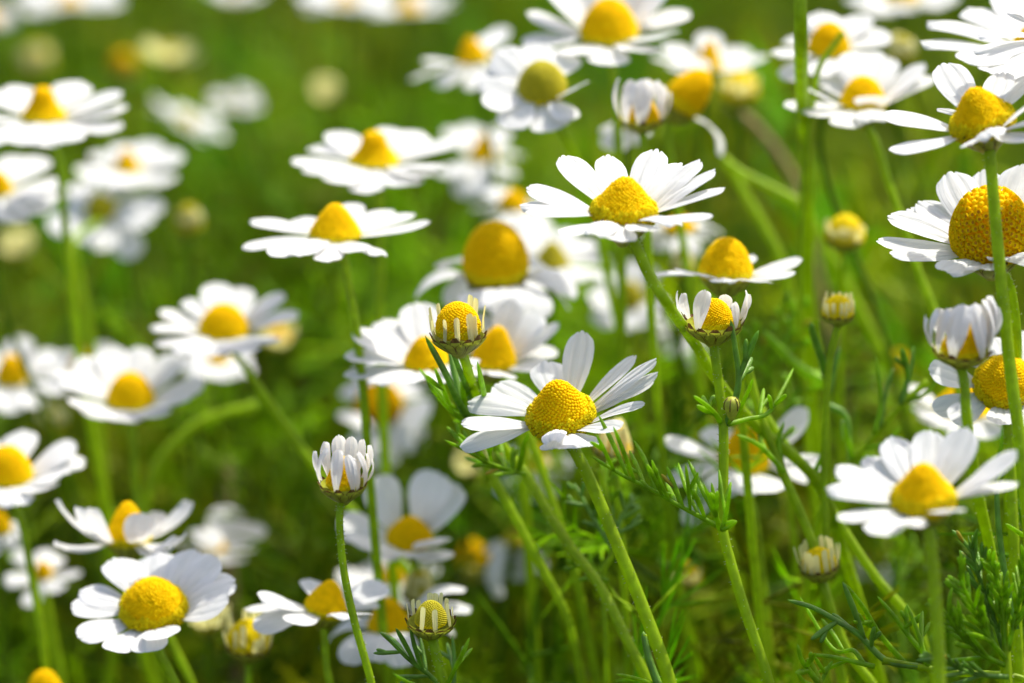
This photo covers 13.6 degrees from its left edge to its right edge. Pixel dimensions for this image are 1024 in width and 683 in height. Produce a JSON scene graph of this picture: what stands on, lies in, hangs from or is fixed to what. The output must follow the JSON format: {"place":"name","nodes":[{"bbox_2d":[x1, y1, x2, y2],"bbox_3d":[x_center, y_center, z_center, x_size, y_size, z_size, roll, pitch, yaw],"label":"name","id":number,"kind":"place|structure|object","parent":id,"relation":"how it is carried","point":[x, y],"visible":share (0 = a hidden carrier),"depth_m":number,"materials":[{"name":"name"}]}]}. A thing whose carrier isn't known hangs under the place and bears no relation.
{"place":"outdoors","nodes":[
{"label":"outdoors","id":0,"kind":"place"},
{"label":"ground","id":1,"kind":"structure","parent":0,"visible":0},
{"bbox_2d":[0,510,20,682],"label":"chamomile flower","id":2,"kind":"object","parent":1,"relation":"on","point":[12,541],"visible":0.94,"depth_m":0.59,"materials":[{"name":"white plant"}]},
{"bbox_2d":[1,228,32,675],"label":"chamomile bud","id":3,"kind":"object","parent":1,"relation":"on","point":[16,249],"visible":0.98,"depth_m":0.70,"materials":[{"name":"beige plant"}]},
{"bbox_2d":[0,336,67,679],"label":"chamomile flower","id":4,"kind":"object","parent":1,"relation":"on","point":[16,395],"visible":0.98,"depth_m":0.62,"materials":[{"name":"white plant"}]},
{"bbox_2d":[20,43,52,487],"bbox_3d":[-0.079,0.077,0.821,0.021,0.275,0.006,0,18,0],"label":"chamomile bud","id":5,"kind":"object","parent":1,"relation":"on","point":[36,61],"visible":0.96,"depth_m":0.78,"materials":[{"name":"green plant"}]},
{"bbox_2d":[0,430,84,669],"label":"chamomile flower","id":6,"kind":"object","parent":1,"relation":"on","point":[19,485],"visible":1,"depth_m":0.57,"materials":[{"name":"white plant"}]},
{"bbox_2d":[5,549,80,682],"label":"chamomile flower","id":7,"kind":"object","parent":1,"relation":"on","point":[48,561],"visible":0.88,"depth_m":0.61,"materials":[{"name":"white plant"}]},
{"bbox_2d":[37,402,67,673],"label":"chamomile bud","id":8,"kind":"object","parent":1,"relation":"on","point":[58,413],"visible":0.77,"depth_m":0.65,"materials":[{"name":"green plant"}]},
{"bbox_2d":[0,155,134,682],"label":"chamomile flower","id":9,"kind":"object","parent":1,"relation":"on","point":[21,204],"visible":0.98,"depth_m":0.61,"materials":[{"name":"white plant"}]},
{"bbox_2d":[42,343,109,682],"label":"chamomile flower","id":10,"kind":"object","parent":1,"relation":"on","point":[66,360],"visible":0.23,"depth_m":0.65,"materials":[{"name":"white plant"}]},
{"bbox_2d":[0,81,157,682],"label":"chamomile flower","id":11,"kind":"object","parent":1,"relation":"on","point":[43,122],"visible":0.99,"depth_m":0.59,"materials":[{"name":"white plant"}]},
{"bbox_2d":[47,181,163,682],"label":"chamomile flower","id":12,"kind":"object","parent":1,"relation":"on","point":[106,223],"visible":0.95,"depth_m":0.64,"materials":[{"name":"white plant"}]},
{"bbox_2d":[21,0,191,443],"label":"chamomile flower","id":13,"kind":"object","parent":1,"relation":"on","point":[69,8],"visible":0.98,"depth_m":0.74,"materials":[{"name":"white plant"}]},
{"bbox_2d":[54,499,195,682],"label":"chamomile flower","id":14,"kind":"object","parent":1,"relation":"on","point":[131,531],"visible":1,"depth_m":0.56,"materials":[{"name":"white plant"}]},
{"bbox_2d":[110,52,147,320],"bbox_3d":[-0.066,0.077,0.824,0.014,0.273,0.010,0,18,0],"label":"chamomile bud","id":15,"kind":"object","parent":1,"relation":"on","point":[123,66],"visible":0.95,"depth_m":0.78,"materials":[{"name":"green plant"}]},
{"bbox_2d":[57,344,204,682],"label":"chamomile flower","id":16,"kind":"object","parent":1,"relation":"on","point":[122,383],"visible":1,"depth_m":0.59,"materials":[{"name":"white plant"}]},
{"bbox_2d":[75,141,203,527],"bbox_3d":[-0.018,0.109,0.694,0.096,0.291,0.017,0,18,0],"label":"chamomile flower","id":17,"kind":"object","parent":1,"relation":"on","point":[128,162],"visible":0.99,"depth_m":0.65,"materials":[{"name":"white plant"}]},
{"bbox_2d":[71,549,235,682],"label":"chamomile flower","id":18,"kind":"object","parent":1,"relation":"on","point":[159,602],"visible":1,"depth_m":0.54,"materials":[{"name":"white plant"}]},
{"bbox_2d":[139,38,210,470],"bbox_3d":[-0.043,0.086,0.774,0.047,0.286,0.011,9,20,25],"label":"chamomile bud","id":19,"kind":"object","parent":1,"relation":"on","point":[171,58],"visible":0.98,"depth_m":0.74,"materials":[{"name":"beige plant"}]},
{"bbox_2d":[103,400,256,682],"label":"chamomile shoot","id":20,"kind":"object","parent":1,"relation":"on","point":[175,441],"visible":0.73,"depth_m":0.61,"materials":[{"name":"plant"}]},
{"bbox_2d":[175,203,211,682],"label":"chamomile bud","id":21,"kind":"object","parent":1,"relation":"on","point":[189,222],"visible":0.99,"depth_m":0.65,"materials":[{"name":"green plant"}]},
{"bbox_2d":[150,96,269,660],"bbox_3d":[-0.023,0.093,0.760,0.075,0.282,0.014,0,18,0],"label":"chamomile flower","id":22,"kind":"object","parent":1,"relation":"on","point":[186,119],"visible":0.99,"depth_m":0.72,"materials":[{"name":"white plant"}]},
{"bbox_2d":[191,603,229,682],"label":"chamomile bud","id":23,"kind":"object","parent":1,"relation":"on","point":[209,630],"visible":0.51,"depth_m":0.59,"materials":[{"name":"beige plant"}]},
{"bbox_2d":[178,506,266,682],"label":"chamomile flower","id":24,"kind":"object","parent":1,"relation":"on","point":[218,540],"visible":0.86,"depth_m":0.62,"materials":[{"name":"white plant"}]},
{"bbox_2d":[182,352,271,682],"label":"chamomile flower","id":25,"kind":"object","parent":1,"relation":"on","point":[218,368],"visible":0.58,"depth_m":0.64,"materials":[{"name":"white plant"}]},
{"bbox_2d":[220,461,243,682],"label":"dry stalk","id":26,"kind":"object","parent":1,"relation":"on","point":[236,671],"visible":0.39,"depth_m":0.65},
{"bbox_2d":[209,86,261,420],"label":"chamomile flower","id":27,"kind":"object","parent":1,"relation":"on","point":[246,97],"visible":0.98,"depth_m":0.76,"materials":[{"name":"white plant"}]},
{"bbox_2d":[221,609,272,682],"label":"chamomile bud","id":28,"kind":"object","parent":1,"relation":"on","point":[247,645],"visible":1,"depth_m":0.55,"materials":[{"name":"beige plant"}]},
{"bbox_2d":[222,0,355,503],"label":"chamomile flower","id":29,"kind":"object","parent":1,"relation":"on","point":[234,6],"visible":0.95,"depth_m":0.74,"materials":[{"name":"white plant"}]},
{"bbox_2d":[260,322,331,661],"bbox_3d":[-0.011,0.123,0.696,0.055,0.264,0.007,0,18,0],"label":"chamomile bud","id":30,"kind":"object","parent":1,"relation":"on","point":[282,330],"visible":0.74,"depth_m":0.66,"materials":[{"name":"beige plant"}]},
{"bbox_2d":[150,282,459,682],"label":"chamomile flower","id":31,"kind":"object","parent":1,"relation":"on","point":[220,311],"visible":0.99,"depth_m":0.58,"materials":[{"name":"white plant"}]},
{"bbox_2d":[245,579,389,682],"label":"chamomile flower","id":32,"kind":"object","parent":1,"relation":"on","point":[323,609],"visible":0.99,"depth_m":0.54,"materials":[{"name":"white plant"}]},
{"bbox_2d":[313,77,336,406],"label":"chamomile bud","id":33,"kind":"object","parent":1,"relation":"on","point":[324,89],"visible":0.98,"depth_m":0.76,"materials":[{"name":"green plant"}]},
{"bbox_2d":[242,203,429,682],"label":"chamomile flower","id":34,"kind":"object","parent":1,"relation":"on","point":[335,231],"visible":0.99,"depth_m":0.55,"materials":[{"name":"white plant"}]},
{"bbox_2d":[302,0,378,238],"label":"chamomile flower","id":35,"kind":"object","parent":1,"relation":"on","point":[345,7],"visible":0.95,"depth_m":0.74,"materials":[{"name":"white plant"}]},
{"bbox_2d":[312,435,374,682],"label":"chamomile bud","id":36,"kind":"object","parent":1,"relation":"on","point":[343,484],"visible":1,"depth_m":0.51,"materials":[{"name":"white plant"}]},
{"bbox_2d":[292,127,456,682],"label":"chamomile flower","id":37,"kind":"object","parent":1,"relation":"on","point":[372,166],"visible":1,"depth_m":0.58,"materials":[{"name":"white plant"}]},
{"bbox_2d":[338,363,430,560],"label":"chamomile flower","id":38,"kind":"object","parent":1,"relation":"on","point":[405,423],"visible":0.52,"depth_m":0.62,"materials":[{"name":"white plant"}]},
{"bbox_2d":[337,558,439,682],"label":"chamomile flower","id":39,"kind":"object","parent":1,"relation":"on","point":[361,574],"visible":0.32,"depth_m":0.61,"materials":[{"name":"white plant"}]},
{"bbox_2d":[329,585,471,680],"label":"chamomile flower","id":40,"kind":"object","parent":1,"relation":"on","point":[374,640],"visible":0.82,"depth_m":0.56,"materials":[{"name":"white plant"}]},
{"bbox_2d":[343,470,465,645],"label":"chamomile flower","id":41,"kind":"object","parent":1,"relation":"on","point":[436,499],"visible":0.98,"depth_m":0.57,"materials":[{"name":"white plant"}]},
{"bbox_2d":[401,566,433,682],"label":"chamomile bud","id":42,"kind":"object","parent":1,"relation":"on","point":[418,585],"visible":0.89,"depth_m":0.57,"materials":[{"name":"green plant"}]},
{"bbox_2d":[360,0,476,414],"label":"chamomile flower","id":43,"kind":"object","parent":1,"relation":"on","point":[407,12],"visible":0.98,"depth_m":0.73,"materials":[{"name":"white plant"}]},
{"bbox_2d":[373,592,472,682],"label":"chamomile bud","id":44,"kind":"object","parent":1,"relation":"on","point":[430,620],"visible":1,"depth_m":0.52,"materials":[{"name":"green plant"}]},
{"bbox_2d":[409,27,510,675],"bbox_3d":[-0.005,0.104,0.676,0.017,0.312,0.018,12,21,32],"label":"chamomile flower","id":45,"kind":"object","parent":1,"relation":"on","point":[473,59],"visible":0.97,"depth_m":0.63,"materials":[{"name":"white plant"}]},
{"bbox_2d":[343,302,586,682],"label":"chamomile flower","id":46,"kind":"object","parent":1,"relation":"on","point":[399,345],"visible":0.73,"depth_m":0.55,"materials":[{"name":"white plant"}]},
{"bbox_2d":[456,539,488,682],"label":"chamomile bud","id":47,"kind":"object","parent":1,"relation":"on","point":[476,547],"visible":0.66,"depth_m":0.64,"materials":[{"name":"beige plant"}]},
{"bbox_2d":[453,449,504,679],"bbox_3d":[0.009,0.139,0.660,0.036,0.257,0.005,3,18,9],"label":"chamomile bud","id":48,"kind":"object","parent":1,"relation":"on","point":[466,470],"visible":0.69,"depth_m":0.62,"materials":[{"name":"beige plant"}]},
{"bbox_2d":[437,124,525,667],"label":"chamomile flower","id":49,"kind":"object","parent":1,"relation":"on","point":[473,180],"visible":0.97,"depth_m":0.65,"materials":[{"name":"white plant"}]},
{"bbox_2d":[415,220,577,682],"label":"chamomile flower","id":50,"kind":"object","parent":1,"relation":"on","point":[497,260],"visible":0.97,"depth_m":0.57,"materials":[{"name":"white plant"}]},
{"bbox_2d":[0,0,1023,682],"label":"meadow foliage","id":51,"kind":"object","parent":1,"relation":"on","point":[288,52],"visible":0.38,"depth_m":0.72,"materials":[{"name":"green plant"}]},
{"bbox_2d":[484,529,546,682],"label":"chamomile flower","id":52,"kind":"object","parent":1,"relation":"on","point":[507,549],"visible":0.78,"depth_m":0.61,"materials":[{"name":"white plant"}]},
{"bbox_2d":[472,186,569,610],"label":"chamomile flower","id":53,"kind":"object","parent":1,"relation":"on","point":[509,203],"visible":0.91,"depth_m":0.63,"materials":[{"name":"white plant"}]},
{"bbox_2d":[496,443,573,682],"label":"chamomile flower","id":54,"kind":"object","parent":1,"relation":"on","point":[568,461],"visible":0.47,"depth_m":0.61,"materials":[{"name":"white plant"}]},
{"bbox_2d":[469,298,601,682],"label":"chamomile flower","id":55,"kind":"object","parent":1,"relation":"on","point":[515,337],"visible":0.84,"depth_m":0.56,"materials":[{"name":"white plant"}]},
{"bbox_2d":[419,294,652,681],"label":"chamomile bud","id":56,"kind":"object","parent":1,"relation":"on","point":[457,332],"visible":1,"depth_m":0.53,"materials":[{"name":"green plant"}]},
{"bbox_2d":[517,224,613,648],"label":"chamomile flower","id":57,"kind":"object","parent":1,"relation":"on","point":[557,250],"visible":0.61,"depth_m":0.61,"materials":[{"name":"white plant"}]},
{"bbox_2d":[460,330,676,682],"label":"chamomile flower","id":58,"kind":"object","parent":1,"relation":"on","point":[560,410],"visible":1,"depth_m":0.52,"materials":[{"name":"white plant"}]},
{"bbox_2d":[479,43,705,682],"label":"chamomile flower","id":59,"kind":"object","parent":1,"relation":"on","point":[533,74],"visible":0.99,"depth_m":0.57,"materials":[{"name":"white plant"}]},
{"bbox_2d":[563,458,642,682],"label":"chamomile shoot","id":60,"kind":"object","parent":1,"relation":"on","point":[602,472],"visible":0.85,"depth_m":0.54,"materials":[{"name":"green plant"}]},
{"bbox_2d":[522,0,690,682],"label":"chamomile flower","id":61,"kind":"object","parent":1,"relation":"on","point":[608,32],"visible":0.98,"depth_m":0.58,"materials":[{"name":"white plant"}]},
{"bbox_2d":[592,417,634,682],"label":"chamomile bud","id":62,"kind":"object","parent":1,"relation":"on","point":[623,433],"visible":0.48,"depth_m":0.55,"materials":[{"name":"beige plant"}]},
{"bbox_2d":[616,631,661,682],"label":"chamomile shoot","id":63,"kind":"object","parent":1,"relation":"on","point":[654,674],"visible":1,"depth_m":0.52,"materials":[{"name":"green plant"}]},
{"bbox_2d":[588,261,710,662],"bbox_3d":[0.040,0.123,0.671,0.057,0.280,0.012,0,18,0],"label":"chamomile flower","id":64,"kind":"object","parent":1,"relation":"on","point":[601,316],"visible":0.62,"depth_m":0.63,"materials":[{"name":"white plant"}]},
{"bbox_2d":[613,78,697,682],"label":"chamomile bud","id":65,"kind":"object","parent":1,"relation":"on","point":[643,115],"visible":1,"depth_m":0.56,"materials":[{"name":"white plant"}]},
{"bbox_2d":[599,114,744,590],"bbox_3d":[0.061,0.116,0.642,0.098,0.311,0.007,-1,18,-2],"label":"chamomile flower","id":66,"kind":"object","parent":1,"relation":"on","point":[629,137],"visible":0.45,"depth_m":0.60,"materials":[{"name":"white plant"}]},
{"bbox_2d":[656,318,705,645],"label":"chamomile flower","id":67,"kind":"object","parent":1,"relation":"on","point":[666,337],"visible":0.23,"depth_m":0.63,"materials":[{"name":"white plant"}]},
{"bbox_2d":[643,221,721,658],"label":"chamomile flower","id":68,"kind":"object","parent":1,"relation":"on","point":[664,238],"visible":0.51,"depth_m":0.61,"materials":[{"name":"white plant"}]},
{"bbox_2d":[670,249,695,629],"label":"chamomile bud","id":69,"kind":"object","parent":1,"relation":"on","point":[676,261],"visible":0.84,"depth_m":0.60,"materials":[{"name":"green plant"}]},
{"bbox_2d":[590,290,793,682],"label":"chamomile bud","id":70,"kind":"object","parent":1,"relation":"on","point":[713,324],"visible":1,"depth_m":0.52,"materials":[{"name":"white plant"}]},
{"bbox_2d":[520,149,885,682],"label":"chamomile flower","id":71,"kind":"object","parent":1,"relation":"on","point":[623,209],"visible":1,"depth_m":0.51,"materials":[{"name":"white plant"}]},
{"bbox_2d":[663,68,761,682],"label":"chamomile flower","id":72,"kind":"object","parent":1,"relation":"on","point":[690,90],"visible":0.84,"depth_m":0.58,"materials":[{"name":"yellow plant"}]},
{"bbox_2d":[656,237,802,682],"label":"chamomile flower","id":73,"kind":"object","parent":1,"relation":"on","point":[725,266],"visible":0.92,"depth_m":0.55,"materials":[{"name":"white plant"}]},
{"bbox_2d":[665,406,819,682],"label":"chamomile flower","id":74,"kind":"object","parent":1,"relation":"on","point":[797,417],"visible":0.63,"depth_m":0.56,"materials":[{"name":"white plant"}]},
{"bbox_2d":[652,32,834,670],"bbox_3d":[0.077,0.106,0.667,0.115,0.314,0.015,0,18,-1],"label":"chamomile flower","id":75,"kind":"object","parent":1,"relation":"on","point":[714,59],"visible":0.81,"depth_m":0.62,"materials":[{"name":"white plant"}]},
{"bbox_2d":[719,70,790,620],"bbox_3d":[0.054,0.106,0.679,0.047,0.306,0.011,0,18,0],"label":"chamomile bud","id":76,"kind":"object","parent":1,"relation":"on","point":[739,92],"visible":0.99,"depth_m":0.64,"materials":[{"name":"beige plant"}]},
{"bbox_2d":[714,291,821,677],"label":"chamomile shoot","id":77,"kind":"object","parent":1,"relation":"on","point":[775,358],"visible":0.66,"depth_m":0.57,"materials":[{"name":"green plant"}]},
{"bbox_2d":[736,371,847,682],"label":"chamomile shoot","id":78,"kind":"object","parent":1,"relation":"on","point":[774,454],"visible":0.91,"depth_m":0.54,"materials":[{"name":"green plant"}]},
{"bbox_2d":[725,157,864,682],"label":"chamomile shoot","id":79,"kind":"object","parent":1,"relation":"on","point":[760,220],"visible":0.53,"depth_m":0.61,"materials":[{"name":"plant"}]},
{"bbox_2d":[763,319,851,591],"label":"chamomile shoot","id":80,"kind":"object","parent":1,"relation":"on","point":[794,362],"visible":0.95,"depth_m":0.56,"materials":[{"name":"green plant"}]},
{"bbox_2d":[794,0,832,682],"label":"chamomile flower","id":81,"kind":"object","parent":1,"relation":"on","point":[801,57],"visible":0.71,"depth_m":0.58,"materials":[{"name":"green plant"}]},
{"bbox_2d":[795,644,832,682],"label":"chamomile shoot","id":82,"kind":"object","parent":1,"relation":"on","point":[809,668],"visible":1,"depth_m":0.52,"materials":[{"name":"green plant"}]},
{"bbox_2d":[725,105,907,660],"bbox_3d":[0.077,0.108,0.688,0.094,0.297,0.007,4,18,13],"label":"dry stalk","id":83,"kind":"object","parent":1,"relation":"on","point":[759,130],"visible":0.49,"depth_m":0.66,"materials":[{"name":"plant"}]},
{"bbox_2d":[797,31,846,673],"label":"chamomile shoot","id":84,"kind":"object","parent":1,"relation":"on","point":[800,253],"visible":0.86,"depth_m":0.57,"materials":[{"name":"plant"}]},
{"bbox_2d":[793,535,876,682],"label":"chamomile bud","id":85,"kind":"object","parent":1,"relation":"on","point":[819,564],"visible":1,"depth_m":0.54,"materials":[{"name":"beige plant"}]},
{"bbox_2d":[820,292,855,682],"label":"chamomile bud","id":86,"kind":"object","parent":1,"relation":"on","point":[837,311],"visible":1,"depth_m":0.54,"materials":[{"name":"green plant"}]},
{"bbox_2d":[753,407,931,680],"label":"chamomile shoot","id":87,"kind":"object","parent":1,"relation":"on","point":[897,602],"visible":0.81,"depth_m":0.55,"materials":[{"name":"green plant"}]},
{"bbox_2d":[823,213,866,678],"bbox_3d":[0.067,0.122,0.640,0.056,0.301,0.011,-8,20,-24],"label":"chamomile bud","id":88,"kind":"object","parent":1,"relation":"on","point":[844,234],"visible":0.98,"depth_m":0.58,"materials":[{"name":"beige plant"}]},
{"bbox_2d":[792,347,936,682],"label":"chamomile shoot","id":89,"kind":"object","parent":1,"relation":"on","point":[881,423],"visible":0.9,"depth_m":0.55,"materials":[{"name":"green plant"}]},
{"bbox_2d":[720,155,1013,682],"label":"chamomile shoot","id":90,"kind":"object","parent":1,"relation":"on","point":[829,255],"visible":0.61,"depth_m":0.60,"materials":[{"name":"plant"}]},
{"bbox_2d":[770,12,975,682],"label":"chamomile flower","id":91,"kind":"object","parent":1,"relation":"on","point":[824,29],"visible":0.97,"depth_m":0.58,"materials":[{"name":"white plant"}]},
{"bbox_2d":[784,51,999,658],"bbox_3d":[0.076,0.123,0.600,0.085,0.324,0.020,10,20,27],"label":"chamomile flower","id":92,"kind":"object","parent":1,"relation":"on","point":[860,85],"visible":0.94,"depth_m":0.57,"materials":[{"name":"white plant"}]},
{"bbox_2d":[846,0,956,557],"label":"chamomile flower","id":93,"kind":"object","parent":1,"relation":"on","point":[900,8],"visible":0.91,"depth_m":0.65,"materials":[{"name":"white plant"}]},
{"bbox_2d":[887,33,917,646],"bbox_3d":[0.057,0.103,0.677,0.009,0.314,0.015,0,18,0],"label":"chamomile bud","id":94,"kind":"object","parent":1,"relation":"on","point":[901,49],"visible":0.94,"depth_m":0.63,"materials":[{"name":"beige plant"}]},
{"bbox_2d":[788,582,1023,682],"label":"chamomile shoot","id":95,"kind":"object","parent":1,"relation":"on","point":[900,661],"visible":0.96,"depth_m":0.52,"materials":[{"name":"green plant"}]},
{"bbox_2d":[826,427,1017,682],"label":"chamomile flower","id":96,"kind":"object","parent":1,"relation":"on","point":[922,472],"visible":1,"depth_m":0.49,"materials":[{"name":"white plant"}]},
{"bbox_2d":[876,164,1023,682],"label":"chamomile flower","id":97,"kind":"object","parent":1,"relation":"on","point":[956,217],"visible":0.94,"depth_m":0.52,"materials":[{"name":"white plant"}]},
{"bbox_2d":[883,63,1023,541],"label":"chamomile flower","id":98,"kind":"object","parent":1,"relation":"on","point":[983,119],"visible":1,"depth_m":0.51,"materials":[{"name":"white plant"}]},
{"bbox_2d":[909,384,1001,638],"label":"chamomile flower","id":99,"kind":"object","parent":1,"relation":"on","point":[984,427],"visible":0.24,"depth_m":0.57,"materials":[{"name":"white plant"}]},
{"bbox_2d":[924,296,1014,682],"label":"chamomile bud","id":100,"kind":"object","parent":1,"relation":"on","point":[963,345],"visible":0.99,"depth_m":0.50,"materials":[{"name":"white plant"}]},
{"bbox_2d":[916,529,1023,682],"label":"chamomile shoot","id":101,"kind":"object","parent":1,"relation":"on","point":[999,606],"visible":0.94,"depth_m":0.51,"materials":[{"name":"green plant"}]},
{"bbox_2d":[920,0,1023,78],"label":"chamomile flower","id":102,"kind":"object","parent":1,"relation":"on","point":[990,19],"visible":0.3,"depth_m":0.55,"materials":[{"name":"white plant"}]},
{"bbox_2d":[929,331,1023,682],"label":"chamomile flower","id":103,"kind":"object","parent":1,"relation":"on","point":[987,381],"visible":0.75,"depth_m":0.53,"materials":[{"name":"white plant"}]},
{"bbox_2d":[972,0,1023,69],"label":"chamomile flower","id":104,"kind":"object","parent":1,"relation":"on","point":[999,50],"visible":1,"depth_m":0.51,"materials":[{"name":"white plant"}]},
{"bbox_2d":[994,438,1023,629],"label":"chamomile shoot","id":105,"kind":"object","parent":1,"relation":"on","point":[1002,559],"visible":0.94,"depth_m":0.52,"materials":[{"name":"green plant"}]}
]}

